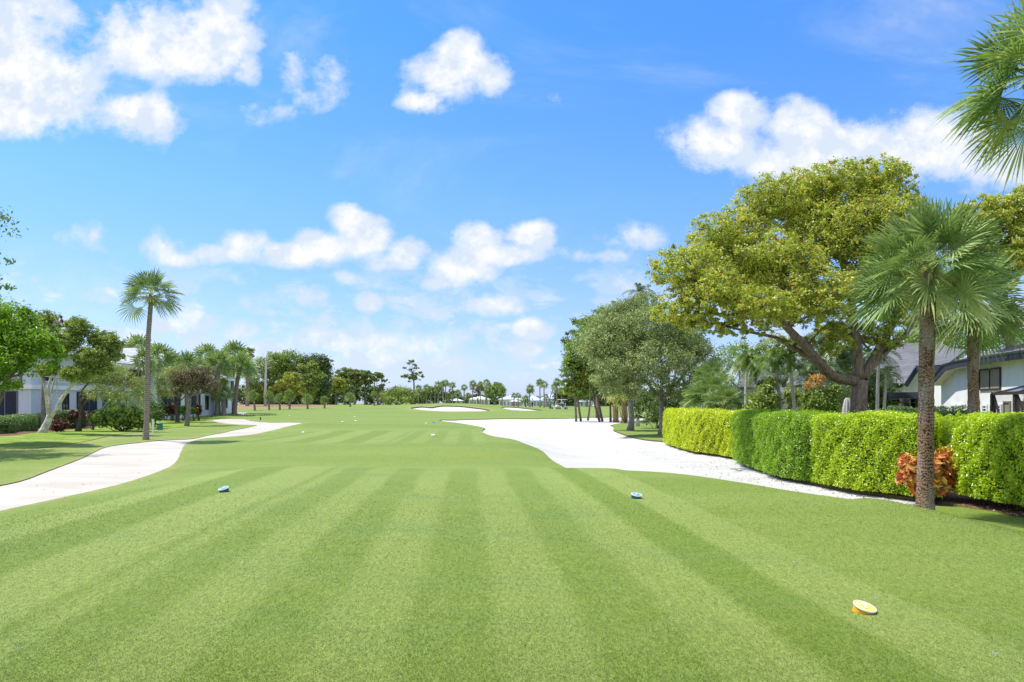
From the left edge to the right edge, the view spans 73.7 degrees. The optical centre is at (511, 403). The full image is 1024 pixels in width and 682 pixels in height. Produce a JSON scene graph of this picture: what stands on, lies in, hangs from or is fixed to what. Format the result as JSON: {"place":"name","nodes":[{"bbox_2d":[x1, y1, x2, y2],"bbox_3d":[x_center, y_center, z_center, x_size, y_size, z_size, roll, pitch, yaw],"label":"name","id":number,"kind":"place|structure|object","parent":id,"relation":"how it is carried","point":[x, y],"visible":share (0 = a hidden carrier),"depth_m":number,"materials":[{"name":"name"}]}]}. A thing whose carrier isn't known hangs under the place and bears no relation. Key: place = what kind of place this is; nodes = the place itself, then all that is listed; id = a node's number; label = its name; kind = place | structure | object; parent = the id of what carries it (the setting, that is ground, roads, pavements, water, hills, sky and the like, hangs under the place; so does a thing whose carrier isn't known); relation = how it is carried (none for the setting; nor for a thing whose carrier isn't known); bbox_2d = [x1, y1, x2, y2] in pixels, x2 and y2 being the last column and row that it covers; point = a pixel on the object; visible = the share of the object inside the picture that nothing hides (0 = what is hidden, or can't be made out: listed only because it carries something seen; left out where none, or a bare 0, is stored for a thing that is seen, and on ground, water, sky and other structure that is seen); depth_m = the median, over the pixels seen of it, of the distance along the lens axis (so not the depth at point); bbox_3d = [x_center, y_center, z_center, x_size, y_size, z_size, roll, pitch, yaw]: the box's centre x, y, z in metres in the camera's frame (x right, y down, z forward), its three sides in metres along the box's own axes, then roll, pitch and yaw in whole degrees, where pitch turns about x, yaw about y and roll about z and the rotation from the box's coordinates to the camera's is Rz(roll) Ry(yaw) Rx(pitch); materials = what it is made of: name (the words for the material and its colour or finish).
{"place":"outdoors","nodes":[
{"label":"outdoors","id":0,"kind":"place"},
{"bbox_2d":[0,422,97,435],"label":"hedge soil","id":1,"kind":"structure","parent":0,"point":[21,432],"depth_m":41.02,"materials":[{"name":"brown soil"}]},
{"bbox_2d":[0,413,38,432],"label":"hedge","id":2,"kind":"object","parent":1,"relation":"on","point":[12,423],"visible":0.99,"depth_m":41.27,"materials":[{"name":"green plant"}]},
{"bbox_2d":[31,308,63,425],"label":"garden tree","id":3,"kind":"object","parent":1,"relation":"on","point":[50,317],"visible":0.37,"depth_m":47.88,"materials":[{"name":"green plant"}]},
{"bbox_2d":[19,349,78,413],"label":"townhouse","id":4,"kind":"structure","parent":1,"relation":"on","point":[30,398],"depth_m":55.87,"materials":[{"name":"grey paint"}]},
{"bbox_2d":[45,409,88,427],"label":"hedge","id":5,"kind":"object","parent":1,"relation":"on","point":[59,414],"visible":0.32,"depth_m":51.88,"materials":[{"name":"green plant"}]},
{"bbox_2d":[127,347,159,406],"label":"cabbage palm","id":6,"kind":"object","parent":1,"relation":"on","point":[138,362],"visible":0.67,"depth_m":63.71,"materials":[{"name":"green plant"}]},
{"bbox_2d":[0,413,237,448],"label":"lawn","id":7,"kind":"structure","parent":0,"point":[41,440],"depth_m":37.57,"materials":[{"name":"green plant"}]},
{"bbox_2d":[0,294,66,403],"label":"ficus tree","id":8,"kind":"object","parent":7,"relation":"on","point":[27,341],"visible":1,"depth_m":32.04,"materials":[{"name":"green plant"}]},
{"bbox_2d":[49,417,72,431],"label":"croton bush","id":9,"kind":"object","parent":7,"relation":"on","point":[55,426],"visible":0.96,"depth_m":42.41,"materials":[{"name":"red plant"}]},
{"bbox_2d":[32,315,125,432],"bbox_3d":[-25.082,-1.640,39.617,4.961,7.114,3.298,0,0,-19],"label":"gumbo limbo tree","id":10,"kind":"object","parent":7,"relation":"on","point":[89,359],"visible":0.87,"depth_m":39.66,"materials":[{"name":"green plant"}]},
{"bbox_2d":[74,360,138,414],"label":"townhouse","id":11,"kind":"structure","parent":7,"relation":"on","point":[90,406],"depth_m":65.38,"materials":[{"name":"grey paint"}]},
{"bbox_2d":[75,360,156,430],"bbox_3d":[-27.750,-0.534,46.692,5.622,5.237,4.017,0,0,21],"label":"bottlebrush tree","id":12,"kind":"object","parent":7,"relation":"on","point":[115,379],"visible":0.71,"depth_m":46.76,"materials":[{"name":"green plant"}]},
{"bbox_2d":[87,404,151,430],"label":"broad leaved bush","id":13,"kind":"object","parent":7,"relation":"on","point":[131,417],"visible":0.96,"depth_m":46.58,"materials":[{"name":"green plant"}]},
{"bbox_2d":[120,333,159,353],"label":"cabbage palm","id":14,"kind":"object","parent":7,"relation":"on","point":[134,341],"visible":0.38,"depth_m":91.32,"materials":[{"name":"green plant"}]},
{"bbox_2d":[125,388,159,411],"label":"palm tree","id":15,"kind":"object","parent":7,"relation":"on","point":[140,399],"visible":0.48,"depth_m":51.93,"materials":[{"name":"green plant"}]},
{"bbox_2d":[99,348,189,418],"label":"townhouse","id":16,"kind":"structure","parent":7,"relation":"on","point":[127,352],"depth_m":73.67,"materials":[{"name":"white paint"}]},
{"bbox_2d":[143,398,169,426],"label":"dark thicket","id":17,"kind":"object","parent":7,"relation":"on","point":[158,414],"visible":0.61,"depth_m":55.61,"materials":[{"name":"green plant"}]},
{"bbox_2d":[144,341,179,420],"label":"cabbage palm","id":18,"kind":"object","parent":7,"relation":"on","point":[164,350],"visible":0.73,"depth_m":69.91,"materials":[{"name":"green plant"}]},
{"bbox_2d":[150,362,194,421],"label":"bottlebrush tree","id":19,"kind":"object","parent":7,"relation":"on","point":[160,380],"visible":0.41,"depth_m":65.40,"materials":[{"name":"green plant"}]},
{"bbox_2d":[173,349,202,415],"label":"cabbage palm","id":20,"kind":"object","parent":7,"relation":"on","point":[187,355],"visible":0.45,"depth_m":76.86,"materials":[{"name":"green plant"}]},
{"bbox_2d":[165,366,222,425],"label":"dark crowned tree","id":21,"kind":"object","parent":7,"relation":"on","point":[183,380],"visible":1,"depth_m":57.69,"materials":[{"name":"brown plant"}]},
{"bbox_2d":[187,373,222,416],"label":"townhouse","id":22,"kind":"structure","parent":7,"relation":"on","point":[207,404],"depth_m":88.65,"materials":[{"name":"grey paint"}]},
{"bbox_2d":[191,342,222,367],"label":"cabbage palm","id":23,"kind":"object","parent":7,"relation":"on","point":[200,351],"visible":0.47,"depth_m":91.32,"materials":[{"name":"green plant"}]},
{"bbox_2d":[202,348,234,414],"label":"cabbage palm","id":24,"kind":"object","parent":7,"relation":"on","point":[218,356],"visible":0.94,"depth_m":89.73,"materials":[{"name":"green plant"}]},
{"bbox_2d":[212,385,235,414],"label":"cabbage palm","id":25,"kind":"object","parent":7,"relation":"on","point":[223,394],"visible":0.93,"depth_m":89.76,"materials":[{"name":"green plant"}]},
{"bbox_2d":[221,339,251,412],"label":"cabbage palm","id":26,"kind":"object","parent":7,"relation":"on","point":[232,347],"visible":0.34,"depth_m":101.77,"materials":[{"name":"green plant"}]},
{"bbox_2d":[220,349,256,414],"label":"cabbage palm","id":27,"kind":"object","parent":7,"relation":"on","point":[239,360],"visible":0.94,"depth_m":93.71,"materials":[{"name":"green plant"}]},
{"bbox_2d":[0,419,300,510],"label":"cart path","id":28,"kind":"structure","parent":0,"point":[108,467],"depth_m":21.35,"materials":[{"name":"concrete"}]},
{"bbox_2d":[0,403,1023,681],"bbox_3d":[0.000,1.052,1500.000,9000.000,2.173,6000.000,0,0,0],"label":"ground","id":29,"kind":"structure","parent":0,"point":[396,447],"depth_m":6.76,"materials":[{"name":"green plant"}]},
{"bbox_2d":[0,361,22,415],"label":"townhouse","id":30,"kind":"structure","parent":29,"relation":"on","point":[9,404],"depth_m":54.84,"materials":[{"name":"white paint"}]},
{"bbox_2d":[0,205,28,332],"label":"shade tree","id":31,"kind":"object","parent":29,"relation":"on","point":[7,219],"visible":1,"depth_m":28.77,"materials":[{"name":"green plant"}]},
{"bbox_2d":[115,267,185,439],"bbox_3d":[-19.225,-2.646,36.399,3.586,9.413,3.318,0,0,0],"label":"cabbage palm","id":32,"kind":"object","parent":29,"relation":"on","point":[142,282],"visible":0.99,"depth_m":36.37,"materials":[{"name":"green plant"}]},
{"bbox_2d":[237,404,336,408],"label":"straw bed","id":33,"kind":"object","parent":29,"relation":"on","point":[274,406],"visible":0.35,"depth_m":145.43,"materials":[{"name":"brown plant"}]},
{"bbox_2d":[242,347,305,403],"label":"banyan tree","id":34,"kind":"object","parent":33,"relation":"on","point":[279,364],"visible":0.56,"depth_m":170.08,"materials":[{"name":"green plant"}]},
{"bbox_2d":[268,372,305,405],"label":"background tree","id":35,"kind":"object","parent":33,"relation":"on","point":[286,381],"visible":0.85,"depth_m":149.44,"materials":[{"name":"green plant"}]},
{"bbox_2d":[296,360,327,404],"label":"background tree","id":36,"kind":"object","parent":29,"relation":"on","point":[312,378],"visible":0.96,"depth_m":163.99,"materials":[{"name":"green plant"}]},
{"bbox_2d":[294,352,336,404],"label":"banyan tree","id":37,"kind":"object","parent":29,"relation":"on","point":[325,365],"visible":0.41,"depth_m":169.14,"materials":[{"name":"green plant"}]},
{"bbox_2d":[328,375,349,404],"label":"tree","id":38,"kind":"object","parent":29,"relation":"on","point":[340,384],"visible":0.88,"depth_m":194.40,"materials":[{"name":"green plant"}]},
{"bbox_2d":[334,367,354,404],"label":"pine tree","id":39,"kind":"object","parent":29,"relation":"on","point":[345,370],"visible":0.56,"depth_m":204.17,"materials":[{"name":"green plant"}]},
{"bbox_2d":[345,369,361,404],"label":"pine tree","id":40,"kind":"object","parent":29,"relation":"on","point":[353,376],"visible":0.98,"depth_m":199.15,"materials":[{"name":"green plant"}]},
{"bbox_2d":[356,369,373,404],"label":"pine tree","id":41,"kind":"object","parent":29,"relation":"on","point":[364,379],"visible":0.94,"depth_m":199.45,"materials":[{"name":"green plant"}]},
{"bbox_2d":[371,372,389,404],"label":"pine tree","id":42,"kind":"object","parent":29,"relation":"on","point":[379,376],"visible":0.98,"depth_m":197.64,"materials":[{"name":"green plant"}]},
{"bbox_2d":[378,383,421,404],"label":"spreading shrub","id":43,"kind":"object","parent":29,"relation":"on","point":[396,393],"visible":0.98,"depth_m":180.91,"materials":[{"name":"green plant"}]},
{"bbox_2d":[400,360,424,403],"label":"pine tree","id":44,"kind":"object","parent":29,"relation":"on","point":[413,376],"visible":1,"depth_m":189.82,"materials":[{"name":"green plant"}]},
{"bbox_2d":[413,407,486,410],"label":"bunker","id":45,"kind":"object","parent":29,"relation":"on","point":[450,409],"visible":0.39,"depth_m":120.98},
{"bbox_2d":[237,383,715,405],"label":"distant woodland","id":46,"kind":"object","parent":29,"relation":"on","point":[370,389],"visible":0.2,"depth_m":225.57,"materials":[{"name":"green plant"}]},
{"bbox_2d":[484,382,505,404],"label":"background tree","id":47,"kind":"object","parent":29,"relation":"on","point":[494,393],"visible":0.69,"depth_m":207.27,"materials":[{"name":"green plant"}]},
{"bbox_2d":[0,406,1022,517],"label":"turf edge","id":48,"kind":"object","parent":29,"relation":"on","point":[877,494],"visible":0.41,"depth_m":22.14,"materials":[{"name":"plant"}]},
{"bbox_2d":[566,291,667,429],"bbox_3d":[8.697,-3.378,52.781,8.548,11.222,5.165,0,0,-12],"label":"live oak","id":49,"kind":"object","parent":29,"relation":"on","point":[627,304],"visible":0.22,"depth_m":52.70,"materials":[{"name":"green plant"}]},
{"bbox_2d":[606,390,627,422],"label":"yellow shrub","id":50,"kind":"object","parent":29,"relation":"on","point":[616,403],"visible":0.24,"depth_m":69.90,"materials":[{"name":"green plant"}]},
{"bbox_2d":[621,283,657,425],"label":"coconut palm","id":51,"kind":"object","parent":29,"relation":"on","point":[639,288],"visible":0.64,"depth_m":61.86,"materials":[{"name":"green plant"}]},
{"bbox_2d":[578,300,724,434],"bbox_3d":[9.176,-2.362,44.414,9.553,9.110,6.203,0,0,0],"label":"live oak","id":52,"kind":"object","parent":29,"relation":"on","point":[682,360],"visible":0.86,"depth_m":43.89,"materials":[{"name":"green plant"}]},
{"bbox_2d":[633,378,689,427],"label":"dark thicket","id":53,"kind":"object","parent":29,"relation":"on","point":[653,408],"visible":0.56,"depth_m":56.30,"materials":[{"name":"green plant"}]},
{"bbox_2d":[441,418,940,505],"bbox_3d":[4.878,1.944,52.178,24.346,0.594,81.645,0,0,0],"label":"sand waste area","id":54,"kind":"object","parent":29,"relation":"on","point":[583,443],"visible":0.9,"depth_m":29.91,"materials":[{"name":"white sand"}]},
{"bbox_2d":[558,325,591,421],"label":"slender tree","id":55,"kind":"object","parent":54,"relation":"on","point":[571,361],"visible":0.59,"depth_m":77.61,"materials":[{"name":"green plant"}]},
{"bbox_2d":[561,360,594,420],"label":"slender tree","id":56,"kind":"object","parent":54,"relation":"on","point":[582,381],"visible":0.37,"depth_m":78.31,"materials":[{"name":"green plant"}]},
{"bbox_2d":[560,309,600,417],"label":"pine tree","id":57,"kind":"object","parent":54,"relation":"on","point":[573,322],"visible":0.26,"depth_m":90.01,"materials":[{"name":"green plant"}]},
{"bbox_2d":[575,305,606,420],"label":"slender tree","id":58,"kind":"object","parent":54,"relation":"on","point":[581,321],"visible":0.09,"depth_m":82.69,"materials":[{"name":"green plant"}]},
{"bbox_2d":[581,354,602,421],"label":"slender tree","id":59,"kind":"object","parent":54,"relation":"on","point":[590,383],"visible":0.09,"depth_m":77.70,"materials":[{"name":"green plant"}]},
{"bbox_2d":[690,359,730,390],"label":"fan palm shrub","id":60,"kind":"object","parent":29,"relation":"on","point":[709,366],"visible":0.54,"depth_m":39.81,"materials":[{"name":"green plant"}]},
{"bbox_2d":[674,371,752,409],"bbox_3d":[12.346,0.114,39.308,4.736,4.210,8.471,0,0,0],"label":"dark thicket","id":61,"kind":"object","parent":29,"relation":"on","point":[738,398],"visible":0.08,"depth_m":41.77,"materials":[{"name":"green plant"}]},
{"bbox_2d":[711,339,764,386],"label":"garden tree","id":62,"kind":"object","parent":29,"relation":"on","point":[734,349],"visible":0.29,"depth_m":65.20,"materials":[{"name":"green plant"}]},
{"bbox_2d":[729,366,790,410],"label":"white house","id":63,"kind":"structure","parent":29,"relation":"on","point":[758,383],"depth_m":40.66,"materials":[{"name":"paint"}]},
{"bbox_2d":[750,333,795,373],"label":"garden tree","id":64,"kind":"object","parent":29,"relation":"on","point":[765,344],"visible":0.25,"depth_m":64.12,"materials":[{"name":"green plant"}]},
{"bbox_2d":[781,384,804,411],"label":"garden bush","id":65,"kind":"object","parent":29,"relation":"on","point":[787,392],"visible":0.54,"depth_m":28.82,"materials":[{"name":"green plant"}]},
{"bbox_2d":[644,152,950,412],"bbox_3d":[11.456,-3.640,25.145,14.734,11.668,5.977,0,0,-25],"label":"sea almond tree","id":66,"kind":"object","parent":29,"relation":"on","point":[737,279],"visible":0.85,"depth_m":24.01,"materials":[{"name":"green plant"}]},
{"bbox_2d":[782,357,827,410],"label":"white house","id":67,"kind":"structure","parent":29,"relation":"on","point":[795,387],"depth_m":41.00,"materials":[{"name":"paint"}]},
{"bbox_2d":[775,356,847,402],"bbox_3d":[13.282,0.031,30.194,3.008,4.413,3.317,0,0,0],"label":"shrub","id":68,"kind":"object","parent":29,"relation":"on","point":[808,366],"visible":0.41,"depth_m":29.76,"materials":[{"name":"green plant"}]},
{"bbox_2d":[802,373,825,409],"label":"red tipped bush","id":69,"kind":"object","parent":29,"relation":"on","point":[807,385],"visible":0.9,"depth_m":27.93,"materials":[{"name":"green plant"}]},
{"bbox_2d":[791,382,845,412],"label":"garden bush","id":70,"kind":"object","parent":29,"relation":"on","point":[824,400],"visible":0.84,"depth_m":27.74,"materials":[{"name":"green plant"}]},
{"bbox_2d":[792,319,869,410],"bbox_3d":[15.409,-0.973,32.994,3.882,6.360,3.408,0,0,35],"label":"feather palm","id":71,"kind":"object","parent":29,"relation":"on","point":[833,359],"visible":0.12,"depth_m":32.94,"materials":[{"name":"green plant"}]},
{"bbox_2d":[807,345,889,406],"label":"feather palm","id":72,"kind":"object","parent":29,"relation":"on","point":[841,363],"visible":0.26,"depth_m":33.87,"materials":[{"name":"green plant"}]},
{"bbox_2d":[823,346,902,411],"bbox_3d":[18.784,-0.663,37.143,6.576,5.734,3.633,0,0,-27],"label":"dark thicket","id":73,"kind":"object","parent":29,"relation":"on","point":[890,388],"visible":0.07,"depth_m":37.52,"materials":[{"name":"green plant"}]},
{"bbox_2d":[852,600,876,614],"bbox_3d":[2.656,1.571,5.162,0.164,0.102,0.164,11,14,0],"label":"tee marker","id":74,"kind":"object","parent":29,"relation":"on","point":[861,607],"visible":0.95,"depth_m":5.13,"materials":[{"name":"yellow plastic"}]},
{"bbox_2d":[709,453,1023,517],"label":"mulch bed","id":75,"kind":"object","parent":29,"relation":"on","point":[956,499],"visible":0.09,"depth_m":14.05,"materials":[{"name":"brown soil"}]},
{"bbox_2d":[681,369,737,410],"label":"fan palm shrub","id":76,"kind":"object","parent":75,"relation":"on","point":[710,381],"visible":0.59,"depth_m":35.66,"materials":[{"name":"green plant"}]},
{"bbox_2d":[662,407,758,456],"bbox_3d":[8.620,1.168,31.088,2.171,2.039,11.015,0,0,-2],"label":"hedge","id":77,"kind":"object","parent":75,"relation":"on","point":[703,430],"visible":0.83,"depth_m":28.89,"materials":[{"name":"green plant"}]},
{"bbox_2d":[700,384,743,410],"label":"bush","id":78,"kind":"object","parent":75,"relation":"on","point":[712,399],"visible":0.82,"depth_m":33.76,"materials":[{"name":"green plant"}]},
{"bbox_2d":[723,349,770,407],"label":"feather palm","id":79,"kind":"object","parent":75,"relation":"on","point":[745,356],"visible":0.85,"depth_m":29.71,"materials":[{"name":"green plant"}]},
{"bbox_2d":[729,359,772,396],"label":"feather palm","id":80,"kind":"object","parent":75,"relation":"on","point":[755,377],"visible":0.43,"depth_m":30.92,"materials":[{"name":"green plant"}]},
{"bbox_2d":[742,375,785,409],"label":"glossy bush","id":81,"kind":"object","parent":75,"relation":"on","point":[765,391],"visible":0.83,"depth_m":26.76,"materials":[{"name":"green plant"}]},
{"bbox_2d":[745,347,805,408],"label":"feather palm","id":82,"kind":"object","parent":75,"relation":"on","point":[772,352],"visible":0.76,"depth_m":26.91,"materials":[{"name":"green plant"}]},
{"bbox_2d":[729,408,840,482],"bbox_3d":[8.370,1.143,21.404,2.081,2.017,8.333,0,0,5],"label":"hedge","id":83,"kind":"object","parent":75,"relation":"on","point":[776,441],"visible":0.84,"depth_m":19.10,"materials":[{"name":"green plant"}]},
{"bbox_2d":[764,348,813,411],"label":"feather palm","id":84,"kind":"object","parent":75,"relation":"on","point":[788,364],"visible":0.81,"depth_m":26.42,"materials":[{"name":"green plant"}]},
{"bbox_2d":[809,408,951,497],"bbox_3d":[8.575,1.118,16.106,1.787,2.008,3.595,0,0,-21],"label":"hedge","id":85,"kind":"object","parent":75,"relation":"on","point":[861,451],"visible":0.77,"depth_m":15.63,"materials":[{"name":"green plant"}]},
{"bbox_2d":[895,442,961,501],"bbox_3d":[8.729,1.492,14.332,1.450,1.356,0.908,0,0,0],"label":"croton bush","id":86,"kind":"object","parent":75,"relation":"on","point":[943,480],"visible":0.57,"depth_m":14.12,"materials":[{"name":"orange plant"}]},
{"bbox_2d":[947,409,1023,508],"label":"hedge","id":87,"kind":"object","parent":75,"relation":"on","point":[989,451],"visible":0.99,"depth_m":13.15,"materials":[{"name":"green plant"}]},
{"bbox_2d":[851,345,902,410],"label":"feather palm","id":88,"kind":"object","parent":29,"relation":"on","point":[884,360],"visible":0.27,"depth_m":30.92,"materials":[{"name":"green plant"}]},
{"bbox_2d":[867,381,900,411],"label":"dark thicket","id":89,"kind":"object","parent":29,"relation":"on","point":[871,401],"visible":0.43,"depth_m":33.47,"materials":[{"name":"green plant"}]},
{"bbox_2d":[870,365,906,411],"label":"feather palm","id":90,"kind":"object","parent":29,"relation":"on","point":[885,386],"visible":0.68,"depth_m":31.94,"materials":[{"name":"green plant"}]},
{"bbox_2d":[869,342,965,410],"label":"white house","id":91,"kind":"structure","parent":29,"relation":"on","point":[908,364],"depth_m":42.00,"materials":[{"name":"paint"}]},
{"bbox_2d":[892,326,954,348],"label":"garden tree","id":92,"kind":"object","parent":29,"relation":"on","point":[907,337],"visible":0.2,"depth_m":57.48,"materials":[{"name":"green plant"}]},
{"bbox_2d":[884,404,967,452],"bbox_3d":[16.400,1.085,26.815,3.340,2.148,1.473,0,0,34],"label":"hedge","id":93,"kind":"object","parent":29,"relation":"on","point":[944,411],"visible":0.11,"depth_m":26.44,"materials":[{"name":"green plant"}]},
{"bbox_2d":[838,193,1021,509],"bbox_3d":[7.564,-0.876,12.388,2.897,5.855,2.756,0,0,-29],"label":"cabbage palm","id":94,"kind":"object","parent":29,"relation":"on","point":[955,233],"visible":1,"depth_m":12.16,"materials":[{"name":"green plant"}]},
{"bbox_2d":[909,248,1023,425],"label":"cabbage palm","id":95,"kind":"object","parent":29,"relation":"on","point":[971,327],"visible":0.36,"depth_m":17.73,"materials":[{"name":"green plant"}]},
{"bbox_2d":[947,317,1000,359],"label":"garden tree","id":96,"kind":"object","parent":29,"relation":"on","point":[960,357],"visible":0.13,"depth_m":59.34,"materials":[{"name":"green plant"}]},
{"bbox_2d":[931,0,1023,195],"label":"cabbage palm","id":97,"kind":"object","parent":29,"relation":"on","point":[997,62],"visible":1,"depth_m":9.34,"materials":[{"name":"green plant"}]},
{"bbox_2d":[934,342,1023,412],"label":"white house","id":98,"kind":"structure","parent":29,"relation":"on","point":[1000,374],"depth_m":30.58,"materials":[{"name":"paint"}]},
{"bbox_2d":[979,367,1000,389],"bbox_3d":[21.274,-1.085,30.407,0.080,0.966,2.109,0,0,13],"label":"window","id":99,"kind":"structure","parent":98,"relation":"in","point":[989,378],"depth_m":30.35,"materials":[{"name":"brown glass"}]},
{"bbox_2d":[952,183,1023,347],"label":"sea almond tree","id":100,"kind":"object","parent":29,"relation":"on","point":[1012,207],"visible":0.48,"depth_m":30.48,"materials":[{"name":"green plant"}]},
{"bbox_2d":[990,385,1023,413],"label":"pool enclosure","id":101,"kind":"object","parent":29,"relation":"on","point":[1015,392],"visible":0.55,"depth_m":21.34,"materials":[{"name":"brown metal"}]},
{"bbox_2d":[0,0,1023,403],"label":"sky","id":102,"kind":"structure","parent":0,"point":[443,186],"materials":[{"name":"blue"}]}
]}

